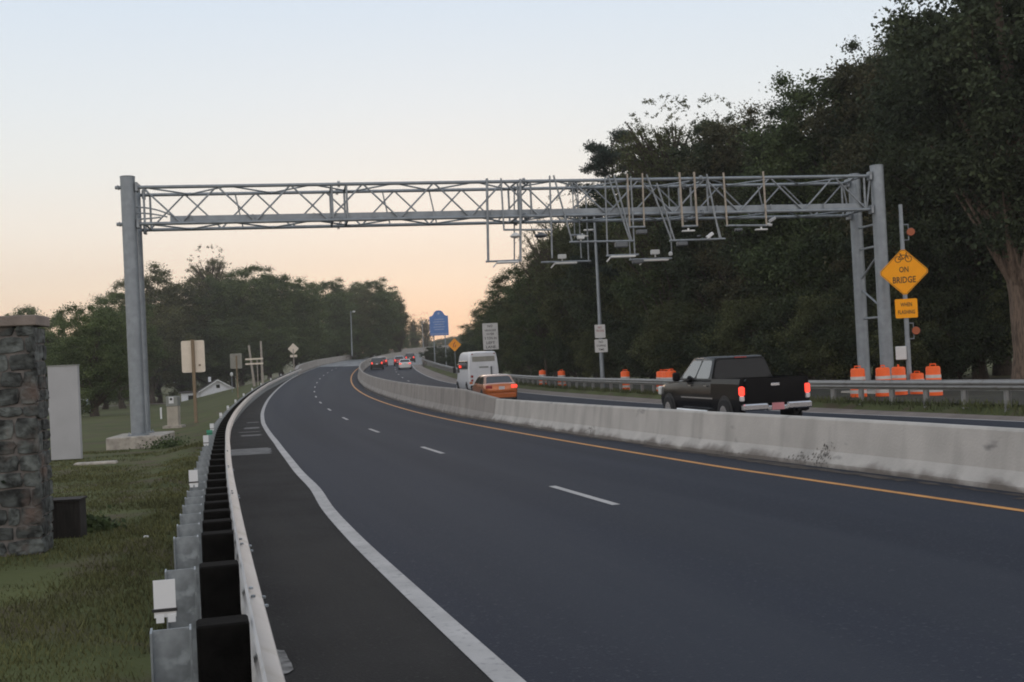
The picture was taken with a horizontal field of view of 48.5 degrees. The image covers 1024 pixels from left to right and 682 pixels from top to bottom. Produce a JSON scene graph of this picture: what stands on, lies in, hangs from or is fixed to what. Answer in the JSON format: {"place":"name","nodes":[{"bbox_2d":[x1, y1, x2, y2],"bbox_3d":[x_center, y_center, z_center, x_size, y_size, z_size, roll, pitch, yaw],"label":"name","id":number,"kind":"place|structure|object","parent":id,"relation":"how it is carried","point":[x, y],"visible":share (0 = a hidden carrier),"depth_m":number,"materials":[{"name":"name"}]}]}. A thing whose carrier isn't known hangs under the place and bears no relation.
{"place":"outdoors","nodes":[
{"label":"outdoors","id":0,"kind":"place"},
{"bbox_2d":[318,356,374,366],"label":"bridge deck","id":1,"kind":"structure","parent":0,"point":[354,362],"depth_m":221.94,"materials":[{"name":"concrete"}]},
{"bbox_2d":[294,345,448,374],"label":"bridge parapet","id":2,"kind":"structure","parent":1,"relation":"on","point":[306,366],"depth_m":217.66,"materials":[{"name":"grey concrete"}]},
{"bbox_2d":[225,374,492,681],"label":"shoulder","id":3,"kind":"object","parent":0,"point":[341,608],"visible":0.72,"depth_m":9.76},
{"bbox_2d":[0,0,956,352],"label":"sky","id":4,"kind":"structure","parent":0,"point":[94,93],"materials":[{"name":"blue"}]},
{"bbox_2d":[469,374,516,399],"bbox_3d":[-1.046,2.595,62.529,2.210,1.501,4.765,-3,-1,-12],"label":"orange sedan","id":5,"kind":"object","parent":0,"point":[502,386],"visible":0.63,"depth_m":60.41,"materials":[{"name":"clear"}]},
{"bbox_2d":[0,351,1023,681],"bbox_3d":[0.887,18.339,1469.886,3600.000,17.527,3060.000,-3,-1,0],"label":"ground","id":6,"kind":"structure","parent":0,"point":[104,425],"depth_m":14.84,"materials":[{"name":"plant"}]},
{"bbox_2d":[0,315,53,556],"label":"stone pillar","id":7,"kind":"structure","parent":6,"relation":"on","point":[26,504],"depth_m":13.01,"materials":[{"name":"grey stone"}]},
{"bbox_2d":[46,364,82,459],"bbox_3d":[-13.365,2.128,33.983,0.922,2.823,0.200,-3,-1,0],"label":"grey panel","id":8,"kind":"object","parent":6,"relation":"on","point":[65,412],"visible":1,"depth_m":33.90,"materials":[{"name":"metal"}]},
{"bbox_2d":[38,320,97,403],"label":"broadleaf tree","id":9,"kind":"object","parent":6,"relation":"on","point":[48,337],"visible":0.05,"depth_m":127.50,"materials":[{"name":"green plant"}]},
{"bbox_2d":[51,496,86,538],"bbox_3d":[-5.705,2.280,14.575,0.430,0.526,0.330,-3,-1,-6],"label":"utility box","id":10,"kind":"object","parent":6,"relation":"on","point":[69,517],"visible":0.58,"depth_m":14.43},
{"bbox_2d":[45,301,150,416],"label":"broadleaf tree","id":11,"kind":"object","parent":6,"relation":"on","point":[92,357],"visible":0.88,"depth_m":91.00,"materials":[{"name":"green plant"}]},
{"bbox_2d":[0,440,203,681],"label":"grass","id":12,"kind":"structure","parent":6,"relation":"on","point":[155,502],"depth_m":11.51,"materials":[{"name":"plant"}]},
{"bbox_2d":[86,505,131,532],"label":"weed clump","id":13,"kind":"object","parent":6,"relation":"on","point":[97,523],"visible":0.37,"depth_m":15.10,"materials":[{"name":"green plant"}]},
{"bbox_2d":[80,289,175,408],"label":"broadleaf tree","id":14,"kind":"object","parent":6,"relation":"on","point":[153,352],"visible":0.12,"depth_m":149.65,"materials":[{"name":"green plant"}]},
{"bbox_2d":[106,431,174,449],"bbox_3d":[-13.761,3.781,42.226,1.950,0.620,2.700,-3,-1,-7],"label":"concrete footing","id":15,"kind":"object","parent":6,"relation":"on","point":[121,442],"visible":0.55,"depth_m":40.90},
{"bbox_2d":[105,260,201,403],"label":"broadleaf tree","id":16,"kind":"object","parent":6,"relation":"on","point":[168,321],"visible":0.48,"depth_m":210.49,"materials":[{"name":"green plant"}]},
{"bbox_2d":[129,433,202,449],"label":"weed clump","id":17,"kind":"object","parent":6,"relation":"on","point":[163,444],"visible":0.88,"depth_m":38.84,"materials":[{"name":"green plant"}]},
{"bbox_2d":[163,396,185,428],"bbox_3d":[-17.262,3.666,57.967,0.950,1.700,0.800,-3,-1,0],"label":"control cabinet","id":18,"kind":"object","parent":6,"relation":"on","point":[173,404],"visible":0.99,"depth_m":57.74,"materials":[{"name":"metal"}]},
{"bbox_2d":[152,329,202,402],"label":"broadleaf tree","id":19,"kind":"object","parent":6,"relation":"on","point":[159,393],"visible":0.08,"depth_m":217.74,"materials":[{"name":"green plant"}]},
{"bbox_2d":[150,277,217,391],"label":"broadleaf tree","id":20,"kind":"object","parent":6,"relation":"on","point":[194,306],"visible":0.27,"depth_m":219.99,"materials":[{"name":"green plant"}]},
{"bbox_2d":[181,339,204,422],"bbox_3d":[-17.334,2.400,61.947,1.251,4.959,0.166,-3,-1,-3],"label":"road sign","id":21,"kind":"object","parent":6,"relation":"on","point":[193,355],"visible":0.94,"depth_m":62.02,"materials":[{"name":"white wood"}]},
{"bbox_2d":[179,377,233,401],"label":"white house","id":22,"kind":"structure","parent":6,"relation":"on","point":[214,386],"depth_m":199.71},
{"bbox_2d":[174,312,242,386],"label":"broadleaf tree","id":23,"kind":"object","parent":6,"relation":"on","point":[217,373],"visible":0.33,"depth_m":218.70,"materials":[{"name":"green plant"}]},
{"bbox_2d":[182,244,238,304],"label":"broadleaf tree","id":24,"kind":"object","parent":6,"relation":"on","point":[213,264],"visible":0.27,"depth_m":231.61,"materials":[{"name":"green plant"}]},
{"bbox_2d":[184,275,264,387],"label":"broadleaf tree","id":25,"kind":"object","parent":6,"relation":"on","point":[217,306],"visible":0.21,"depth_m":221.41,"materials":[{"name":"green plant"}]},
{"bbox_2d":[150,369,300,681],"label":"guardrail","id":26,"kind":"object","parent":6,"relation":"on","point":[206,592],"visible":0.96,"depth_m":5.74,"materials":[{"name":"metal"}]},
{"bbox_2d":[204,316,267,386],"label":"broadleaf tree","id":27,"kind":"object","parent":6,"relation":"on","point":[243,370],"visible":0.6,"depth_m":215.25,"materials":[{"name":"green plant"}]},
{"bbox_2d":[209,263,303,382],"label":"broadleaf tree","id":28,"kind":"object","parent":6,"relation":"on","point":[241,290],"visible":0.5,"depth_m":218.53,"materials":[{"name":"green plant"}]},
{"bbox_2d":[230,316,305,378],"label":"broadleaf tree","id":29,"kind":"object","parent":6,"relation":"on","point":[273,356],"visible":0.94,"depth_m":213.91,"materials":[{"name":"green plant"}]},
{"bbox_2d":[245,272,327,374],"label":"broadleaf tree","id":30,"kind":"object","parent":6,"relation":"on","point":[291,300],"visible":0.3,"depth_m":222.82,"materials":[{"name":"green plant"}]},
{"bbox_2d":[275,321,323,368],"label":"broadleaf tree","id":31,"kind":"object","parent":6,"relation":"on","point":[309,348],"visible":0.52,"depth_m":221.11,"materials":[{"name":"green plant"}]},
{"bbox_2d":[280,282,334,363],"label":"broadleaf tree","id":32,"kind":"object","parent":6,"relation":"on","point":[320,312],"visible":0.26,"depth_m":225.94,"materials":[{"name":"green plant"}]},
{"bbox_2d":[313,323,342,358],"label":"broadleaf tree","id":33,"kind":"object","parent":6,"relation":"on","point":[331,345],"visible":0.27,"depth_m":249.48,"materials":[{"name":"green plant"}]},
{"bbox_2d":[301,277,363,358],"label":"broadleaf tree","id":34,"kind":"object","parent":6,"relation":"on","point":[336,296],"visible":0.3,"depth_m":260.33,"materials":[{"name":"green plant"}]},
{"bbox_2d":[327,325,360,357],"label":"broadleaf tree","id":35,"kind":"object","parent":6,"relation":"on","point":[342,334],"visible":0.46,"depth_m":257.10,"materials":[{"name":"green plant"}]},
{"bbox_2d":[324,282,379,344],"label":"broadleaf tree","id":36,"kind":"object","parent":6,"relation":"on","point":[365,321],"visible":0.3,"depth_m":268.70,"materials":[{"name":"green plant"}]},
{"bbox_2d":[346,326,383,358],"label":"broadleaf tree","id":37,"kind":"object","parent":6,"relation":"on","point":[362,342],"visible":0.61,"depth_m":266.74,"materials":[{"name":"green plant"}]},
{"bbox_2d":[349,276,406,357],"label":"broadleaf tree","id":38,"kind":"object","parent":6,"relation":"on","point":[386,309],"visible":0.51,"depth_m":280.51,"materials":[{"name":"green plant"}]},
{"bbox_2d":[363,285,412,352],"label":"broadleaf tree","id":39,"kind":"object","parent":6,"relation":"on","point":[405,318],"visible":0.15,"depth_m":295.18,"materials":[{"name":"green plant"}]},
{"bbox_2d":[358,347,499,420],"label":"concrete barrier","id":40,"kind":"object","parent":6,"relation":"on","point":[465,403],"visible":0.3,"depth_m":58.72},
{"bbox_2d":[264,366,1023,681],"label":"carriageway","id":41,"kind":"structure","parent":6,"relation":"on","point":[666,570],"depth_m":11.32,"materials":[{"name":"asphalt"}]},
{"bbox_2d":[261,367,525,681],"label":"edge line","id":42,"kind":"object","parent":41,"relation":"on","point":[491,665],"visible":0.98,"depth_m":9.63,"materials":[{"name":"white paint"}]},
{"bbox_2d":[351,368,1023,511],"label":"yellow line","id":43,"kind":"object","parent":41,"relation":"on","point":[1001,507],"visible":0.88,"depth_m":18.89,"materials":[{"name":"paint"}]},
{"bbox_2d":[492,399,1023,492],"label":"concrete barrier","id":44,"kind":"object","parent":41,"relation":"on","point":[989,457],"visible":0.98,"depth_m":19.94,"materials":[{"name":"concrete"}]},
{"bbox_2d":[422,358,1023,411],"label":"guardrail","id":45,"kind":"object","parent":6,"relation":"on","point":[1005,386],"visible":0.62,"depth_m":37.16,"materials":[{"name":"metal"}]},
{"bbox_2d":[513,380,1023,415],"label":"grass","id":46,"kind":"structure","parent":6,"relation":"on","point":[905,403],"depth_m":36.47,"materials":[{"name":"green plant"}]},
{"bbox_2d":[841,389,874,393],"bbox_3d":[15.062,2.309,46.899,1.600,0.500,3.400,-3,-1,-8],"label":"concrete footing","id":47,"kind":"object","parent":6,"relation":"on","point":[871,391],"visible":0.1,"depth_m":47.43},
{"bbox_2d":[115,164,893,435],"bbox_3d":[0.356,-1.865,44.698,30.181,9.700,2.676,-3,-1,-9],"label":"toll gantry","id":48,"kind":"object","parent":47,"relation":"on","point":[132,223],"visible":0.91,"depth_m":44.38,"materials":[{"name":"metal"}]},
{"bbox_2d":[486,178,521,267],"bbox_3d":[-0.315,-4.553,43.691,1.549,3.438,0.280,-3,-1,-8],"label":"hanging frame","id":49,"kind":"object","parent":48,"relation":"hanging from","point":[520,231],"visible":1,"depth_m":43.61,"materials":[{"name":"metal"}]},
{"bbox_2d":[500,176,552,257],"bbox_3d":[0.593,-4.762,43.849,1.979,3.201,0.546,-3,-1,-8],"label":"hanging frame","id":50,"kind":"object","parent":48,"relation":"hanging from","point":[515,235],"visible":1,"depth_m":43.81,"materials":[{"name":"metal"}]},
{"bbox_2d":[514,185,590,267],"bbox_3d":[1.565,-4.612,46.009,3.180,3.338,0.280,-3,-1,-8],"label":"hanging frame","id":51,"kind":"object","parent":48,"relation":"hanging from","point":[561,256],"visible":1,"depth_m":45.98,"materials":[{"name":"metal"}]},
{"bbox_2d":[553,175,633,247],"bbox_3d":[3.168,-5.046,44.178,3.084,2.888,0.260,-3,-1,-8],"label":"hanging frame","id":52,"kind":"object","parent":48,"relation":"hanging from","point":[621,244],"visible":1,"depth_m":44.22,"materials":[{"name":"metal"}]},
{"bbox_2d":[604,176,638,261],"bbox_3d":[4.245,-4.768,44.389,1.315,3.327,0.280,-3,-1,-8],"label":"hanging frame","id":53,"kind":"object","parent":48,"relation":"hanging from","point":[622,255],"visible":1,"depth_m":44.30,"materials":[{"name":"metal"}]},
{"bbox_2d":[626,183,672,264],"bbox_3d":[5.613,-4.787,46.418,1.840,3.366,0.280,-3,-1,-8],"label":"hanging frame","id":54,"kind":"object","parent":48,"relation":"hanging from","point":[639,261],"visible":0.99,"depth_m":46.31,"materials":[{"name":"metal"}]},
{"bbox_2d":[646,174,725,245],"bbox_3d":[6.841,-5.181,44.723,3.113,2.865,0.260,-3,-1,-8],"label":"hanging frame","id":55,"kind":"object","parent":48,"relation":"hanging from","point":[682,242],"visible":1,"depth_m":44.61,"materials":[{"name":"metal"}]},
{"bbox_2d":[722,171,768,231],"bbox_3d":[9.275,-5.543,45.128,1.788,2.347,0.260,-3,-1,-8],"label":"hanging frame","id":56,"kind":"object","parent":48,"relation":"hanging from","point":[741,229],"visible":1,"depth_m":45.09,"materials":[{"name":"metal"}]},
{"bbox_2d":[364,365,1023,427],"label":"carriageway","id":57,"kind":"structure","parent":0,"point":[408,375],"depth_m":53.38,"materials":[{"name":"asphalt"}]},
{"bbox_2d":[453,351,498,389],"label":"passenger van","id":58,"kind":"object","parent":57,"relation":"on","point":[472,366],"visible":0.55,"depth_m":75.84,"materials":[{"name":"white paint"}]},
{"bbox_2d":[658,354,812,415],"bbox_3d":[6.136,1.389,32.175,2.480,1.945,5.940,-3,-1,-14],"label":"pickup truck","id":59,"kind":"object","parent":57,"relation":"on","point":[737,383],"visible":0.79,"depth_m":30.99,"materials":[{"name":"black paint"}]},
{"bbox_2d":[413,364,1023,420],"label":"shoulder","id":60,"kind":"object","parent":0,"point":[429,373],"visible":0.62,"depth_m":37.48},
{"bbox_2d":[451,367,1023,404],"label":"forest floor","id":61,"kind":"structure","parent":0,"point":[995,396],"depth_m":42.13,"materials":[{"name":"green plant"}]},
{"bbox_2d":[429,310,448,364],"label":"welcome sign","id":62,"kind":"object","parent":61,"relation":"on","point":[438,320],"visible":0.94,"depth_m":190.03,"materials":[{"name":"metal"}]},
{"bbox_2d":[482,323,498,350],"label":"regulatory sign","id":63,"kind":"object","parent":61,"relation":"on","point":[490,336],"visible":0.95,"depth_m":111.94,"materials":[{"name":"metal"}]},
{"bbox_2d":[470,282,524,374],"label":"broadleaf tree","id":64,"kind":"object","parent":61,"relation":"on","point":[487,314],"visible":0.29,"depth_m":147.32,"materials":[{"name":"green plant"}]},
{"bbox_2d":[480,268,534,374],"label":"broadleaf tree","id":65,"kind":"object","parent":61,"relation":"on","point":[505,317],"visible":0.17,"depth_m":126.33,"materials":[{"name":"green plant"}]},
{"bbox_2d":[497,342,530,374],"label":"shrub","id":66,"kind":"object","parent":61,"relation":"on","point":[517,369],"visible":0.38,"depth_m":131.26,"materials":[{"name":"green plant"}]},
{"bbox_2d":[510,218,552,375],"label":"broadleaf tree","id":67,"kind":"object","parent":61,"relation":"on","point":[527,271],"visible":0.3,"depth_m":111.65,"materials":[{"name":"green plant"}]},
{"bbox_2d":[495,249,586,376],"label":"broadleaf tree","id":68,"kind":"object","parent":61,"relation":"on","point":[531,336],"visible":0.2,"depth_m":113.24,"materials":[{"name":"green plant"}]},
{"bbox_2d":[514,327,573,375],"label":"shrub","id":69,"kind":"object","parent":61,"relation":"on","point":[535,364],"visible":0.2,"depth_m":115.51,"materials":[{"name":"green plant"}]},
{"bbox_2d":[523,194,576,376],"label":"broadleaf tree","id":70,"kind":"object","parent":61,"relation":"on","point":[547,256],"visible":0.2,"depth_m":105.66,"materials":[{"name":"green plant"}]},
{"bbox_2d":[539,324,596,377],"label":"shrub","id":71,"kind":"object","parent":61,"relation":"on","point":[557,357],"visible":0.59,"depth_m":102.05,"materials":[{"name":"green plant"}]},
{"bbox_2d":[527,223,610,377],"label":"broadleaf tree","id":72,"kind":"object","parent":61,"relation":"on","point":[550,314],"visible":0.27,"depth_m":101.40,"materials":[{"name":"green plant"}]},
{"bbox_2d":[570,327,620,377],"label":"shrub","id":73,"kind":"object","parent":61,"relation":"on","point":[584,345],"visible":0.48,"depth_m":91.26,"materials":[{"name":"green plant"}]},
{"bbox_2d":[584,217,607,387],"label":"light pole","id":74,"kind":"object","parent":61,"relation":"on","point":[601,346],"visible":0.98,"depth_m":71.88,"materials":[{"name":"metal"}]},
{"bbox_2d":[552,193,644,377],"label":"broadleaf tree","id":75,"kind":"object","parent":61,"relation":"on","point":[579,303],"visible":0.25,"depth_m":93.15,"materials":[{"name":"green plant"}]},
{"bbox_2d":[567,125,641,370],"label":"pine tree","id":76,"kind":"object","parent":61,"relation":"on","point":[602,157],"visible":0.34,"depth_m":92.41,"materials":[{"name":"green plant"}]},
{"bbox_2d":[585,310,641,377],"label":"shrub","id":77,"kind":"object","parent":61,"relation":"on","point":[610,326],"visible":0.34,"depth_m":89.93,"materials":[{"name":"green plant"}]},
{"bbox_2d":[586,173,655,378],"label":"broadleaf tree","id":78,"kind":"object","parent":61,"relation":"on","point":[615,306],"visible":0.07,"depth_m":90.55,"materials":[{"name":"green plant"}]},
{"bbox_2d":[609,311,669,378],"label":"shrub","id":79,"kind":"object","parent":61,"relation":"on","point":[622,341],"visible":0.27,"depth_m":85.05,"materials":[{"name":"green plant"}]},
{"bbox_2d":[595,143,706,325],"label":"broadleaf tree","id":80,"kind":"object","parent":61,"relation":"on","point":[621,290],"visible":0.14,"depth_m":84.78,"materials":[{"name":"green plant"}]},
{"bbox_2d":[603,93,725,367],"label":"broadleaf tree","id":81,"kind":"object","parent":61,"relation":"on","point":[648,155],"visible":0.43,"depth_m":82.86,"materials":[{"name":"green plant"}]},
{"bbox_2d":[625,296,707,377],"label":"shrub","id":82,"kind":"object","parent":61,"relation":"on","point":[657,333],"visible":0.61,"depth_m":79.32,"materials":[{"name":"green plant"}]},
{"bbox_2d":[643,298,723,374],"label":"shrub","id":83,"kind":"object","parent":61,"relation":"on","point":[673,348],"visible":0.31,"depth_m":78.58,"materials":[{"name":"green plant"}]},
{"bbox_2d":[649,93,741,306],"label":"broadleaf tree","id":84,"kind":"object","parent":61,"relation":"on","point":[688,148],"visible":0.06,"depth_m":83.31,"materials":[{"name":"green plant"}]},
{"bbox_2d":[640,110,765,329],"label":"broadleaf tree","id":85,"kind":"object","parent":61,"relation":"on","point":[683,262],"visible":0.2,"depth_m":79.45,"materials":[{"name":"green plant"}]},
{"bbox_2d":[680,306,745,363],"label":"shrub","id":86,"kind":"object","parent":61,"relation":"on","point":[693,350],"visible":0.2,"depth_m":74.43,"materials":[{"name":"green plant"}]},
{"bbox_2d":[662,97,794,327],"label":"broadleaf tree","id":87,"kind":"object","parent":61,"relation":"on","point":[714,133],"visible":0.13,"depth_m":77.18,"materials":[{"name":"green plant"}]},
{"bbox_2d":[690,290,792,372],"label":"shrub","id":88,"kind":"object","parent":61,"relation":"on","point":[734,320],"visible":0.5,"depth_m":69.86,"materials":[{"name":"green plant"}]},
{"bbox_2d":[706,97,834,379],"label":"broadleaf tree","id":89,"kind":"object","parent":61,"relation":"on","point":[726,252],"visible":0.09,"depth_m":72.00,"materials":[{"name":"green plant"}]},
{"bbox_2d":[723,66,872,379],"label":"broadleaf tree","id":90,"kind":"object","parent":61,"relation":"on","point":[783,150],"visible":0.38,"depth_m":67.64,"materials":[{"name":"green plant"}]},
{"bbox_2d":[764,286,875,379],"bbox_3d":[17.605,-0.063,63.514,7.054,6.141,6.705,-3,-1,23],"label":"shrub","id":91,"kind":"object","parent":61,"relation":"on","point":[819,357],"visible":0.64,"depth_m":62.69,"materials":[{"name":"green plant"}]},
{"bbox_2d":[797,289,878,379],"bbox_3d":[19.181,-0.139,63.770,7.173,6.182,6.354,-2,-1,-44],"label":"shrub","id":92,"kind":"object","parent":61,"relation":"on","point":[837,346],"visible":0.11,"depth_m":62.86,"materials":[{"name":"green plant"}]},
{"bbox_2d":[799,35,884,379],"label":"broadleaf tree","id":93,"kind":"object","parent":61,"relation":"on","point":[852,46],"visible":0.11,"depth_m":65.47,"materials":[{"name":"green plant"}]},
{"bbox_2d":[782,33,964,379],"bbox_3d":[21.820,-7.435,64.305,11.824,20.608,11.060,-2,-1,-41],"label":"broadleaf tree","id":94,"kind":"object","parent":61,"relation":"on","point":[840,78],"visible":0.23,"depth_m":63.96,"materials":[{"name":"green plant"}]},
{"bbox_2d":[806,274,943,377],"bbox_3d":[20.361,-0.517,61.627,7.958,6.858,7.050,-3,-1,-19],"label":"shrub","id":95,"kind":"object","parent":61,"relation":"on","point":[851,341],"visible":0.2,"depth_m":60.97,"materials":[{"name":"green plant"}]},
{"bbox_2d":[880,204,927,393],"bbox_3d":[15.292,-1.399,44.136,1.740,7.830,0.340,-3,-1,19],"label":"bicycle warning sign","id":96,"kind":"object","parent":61,"relation":"on","point":[904,272],"visible":1,"depth_m":44.02,"materials":[{"name":"metal"}]},
{"bbox_2d":[845,281,963,379],"bbox_3d":[20.559,-0.206,59.216,6.593,6.038,6.936,-3,-1,-10],"label":"shrub","id":97,"kind":"object","parent":61,"relation":"on","point":[898,324],"visible":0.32,"depth_m":57.71,"materials":[{"name":"green plant"}]},
{"bbox_2d":[827,1,993,379],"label":"broadleaf tree","id":98,"kind":"object","parent":61,"relation":"on","point":[847,249],"visible":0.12,"depth_m":60.72,"materials":[{"name":"green plant"}]},
{"bbox_2d":[869,270,992,378],"bbox_3d":[22.998,-0.823,60.898,8.518,7.341,7.546,-3,-1,20],"label":"shrub","id":99,"kind":"object","parent":61,"relation":"on","point":[945,368],"visible":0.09,"depth_m":58.27,"materials":[{"name":"green plant"}]},
{"bbox_2d":[846,9,1023,378],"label":"broadleaf tree","id":100,"kind":"object","parent":61,"relation":"on","point":[923,227],"visible":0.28,"depth_m":57.50,"materials":[{"name":"green plant"}]},
{"bbox_2d":[849,0,1023,378],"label":"broadleaf tree","id":101,"kind":"object","parent":61,"relation":"on","point":[934,63],"visible":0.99,"depth_m":48.94,"materials":[{"name":"green plant"}]},
{"bbox_2d":[895,269,1012,379],"bbox_3d":[22.779,-0.640,58.273,7.911,6.818,7.008,-2,-1,-38],"label":"shrub","id":102,"kind":"object","parent":61,"relation":"on","point":[968,349],"visible":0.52,"depth_m":56.63,"materials":[{"name":"green plant"}]},
{"bbox_2d":[916,0,1023,291],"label":"broadleaf tree","id":103,"kind":"object","parent":61,"relation":"on","point":[990,61],"visible":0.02,"depth_m":53.09,"materials":[{"name":"green plant"}]},
{"bbox_2d":[943,270,1012,367],"bbox_3d":[25.934,-0.791,55.597,7.829,6.747,6.935,-3,-1,-14],"label":"shrub","id":104,"kind":"object","parent":61,"relation":"on","point":[1000,354],"visible":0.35,"depth_m":55.37,"materials":[{"name":"green plant"}]},
{"bbox_2d":[977,283,1012,362],"bbox_3d":[25.677,-0.877,53.252,7.511,6.880,7.902,-3,-1,-11],"label":"shrub","id":105,"kind":"object","parent":61,"relation":"on","point":[1001,313],"visible":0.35,"depth_m":54.04,"materials":[{"name":"green plant"}]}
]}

